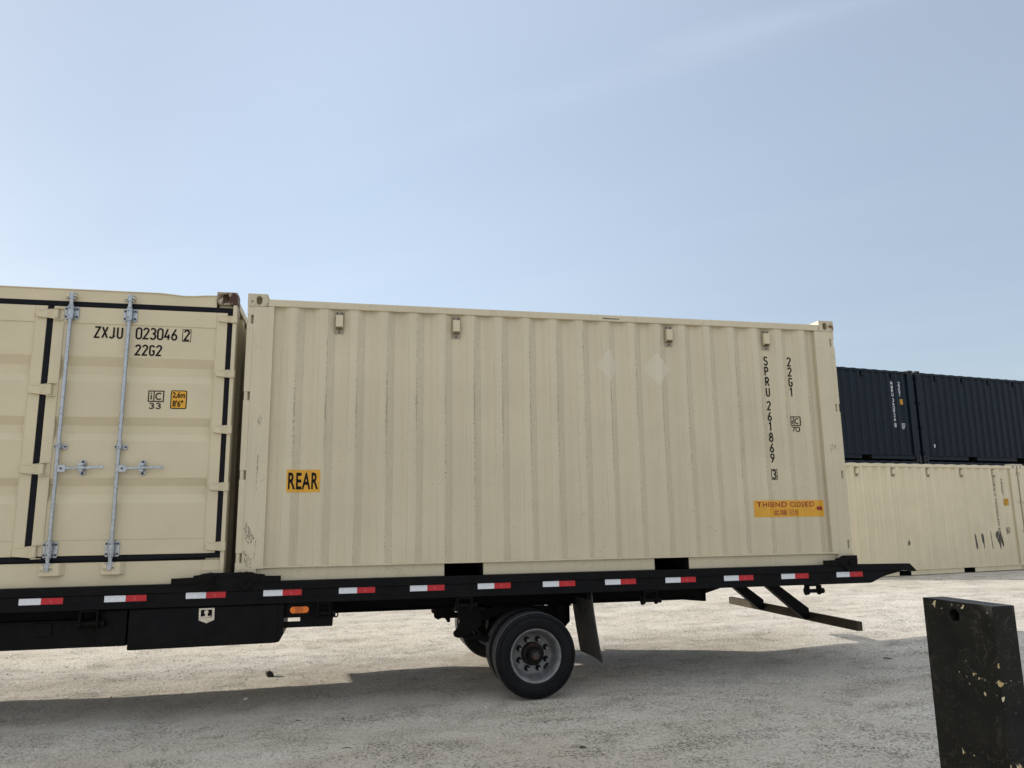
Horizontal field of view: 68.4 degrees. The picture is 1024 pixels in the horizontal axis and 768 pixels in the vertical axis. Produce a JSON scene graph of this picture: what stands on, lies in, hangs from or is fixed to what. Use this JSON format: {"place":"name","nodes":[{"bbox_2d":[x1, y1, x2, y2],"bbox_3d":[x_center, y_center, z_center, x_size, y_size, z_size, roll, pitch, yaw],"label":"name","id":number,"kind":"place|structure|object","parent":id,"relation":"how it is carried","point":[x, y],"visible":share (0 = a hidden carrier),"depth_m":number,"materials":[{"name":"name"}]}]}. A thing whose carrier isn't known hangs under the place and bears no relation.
{"place":"outdoors","nodes":[
{"label":"outdoors","id":0,"kind":"place"},
{"bbox_2d":[0,570,1023,767],"bbox_3d":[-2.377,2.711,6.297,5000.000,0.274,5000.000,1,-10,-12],"label":"ground","id":1,"kind":"structure","parent":0,"point":[706,708],"depth_m":7.07,"materials":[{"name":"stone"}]},
{"bbox_2d":[265,671,273,676],"bbox_3d":[-2.634,3.152,8.193,0.108,0.073,0.075,1,-10,-12],"label":"stone","id":2,"kind":"object","parent":1,"relation":"on","point":[269,673],"visible":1,"depth_m":8.17,"materials":[{"name":"grey stone"}]},
{"bbox_2d":[0,555,916,698],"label":"flatbed trailer","id":3,"kind":"object","parent":1,"relation":"on","point":[513,630],"visible":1,"depth_m":6.81,"materials":[{"name":"black paint"}]},
{"bbox_2d":[0,285,247,588],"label":"shipping container","id":4,"kind":"object","parent":3,"relation":"on","point":[121,412],"visible":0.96,"depth_m":6.50,"materials":[{"name":"beige metal"}]},
{"bbox_2d":[0,304,64,559],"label":"side door","id":5,"kind":"structure","parent":4,"relation":"in","point":[22,327],"depth_m":6.37,"materials":[{"name":"beige paint"}]},
{"bbox_2d":[32,292,237,571],"bbox_3d":[-3.230,0.388,6.533,1.519,2.373,0.116,1,-10,-12],"label":"side door","id":6,"kind":"structure","parent":4,"relation":"in","point":[126,477],"depth_m":6.53,"materials":[{"name":"beige paint"}]},
{"bbox_2d":[234,293,853,579],"bbox_3d":[0.292,0.730,8.516,6.058,2.591,2.439,1,-10,-12],"label":"shipping container","id":7,"kind":"object","parent":3,"relation":"on","point":[379,441],"visible":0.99,"depth_m":7.29,"materials":[{"name":"beige metal"}]},
{"bbox_2d":[845,462,1023,576],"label":"shipping container","id":8,"kind":"object","parent":1,"relation":"on","point":[922,519],"visible":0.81,"depth_m":17.79,"materials":[{"name":"beige metal"}]},
{"bbox_2d":[923,596,1023,767],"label":"bollard post","id":9,"kind":"object","parent":1,"relation":"on","point":[976,672],"visible":1,"depth_m":4.32,"materials":[{"name":"black paint"}]},
{"bbox_2d":[1016,464,1023,526],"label":"shipping container","id":10,"kind":"object","parent":1,"relation":"on","point":[1020,473],"visible":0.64,"depth_m":19.00,"materials":[{"name":"beige metal"}]},
{"bbox_2d":[0,0,1023,380],"label":"sky","id":11,"kind":"structure","parent":0,"point":[857,166],"materials":[{"name":"blue"}]},
{"bbox_2d":[845,460,921,463],"bbox_3d":[8.436,3.644,21.263,6.058,2.896,2.438,3,-11,-21],"label":"shipping container","id":12,"kind":"object","parent":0,"point":[885,462],"visible":0.03,"depth_m":20.99,"materials":[{"name":"metal"}]},
{"bbox_2d":[836,367,921,460],"bbox_3d":[8.400,0.939,21.747,6.058,2.591,2.439,3,-11,-21],"label":"shipping container","id":13,"kind":"object","parent":12,"relation":"on","point":[877,409],"visible":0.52,"depth_m":21.23,"materials":[{"name":"metal"}]},
{"bbox_2d":[922,460,1023,465],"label":"shipping container","id":14,"kind":"object","parent":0,"point":[956,463],"visible":0.08,"depth_m":22.10,"materials":[{"name":"metal"}]},
{"bbox_2d":[907,371,1023,463],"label":"shipping container","id":15,"kind":"object","parent":14,"relation":"on","point":[969,419],"visible":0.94,"depth_m":22.53,"materials":[{"name":"metal"}]}
]}

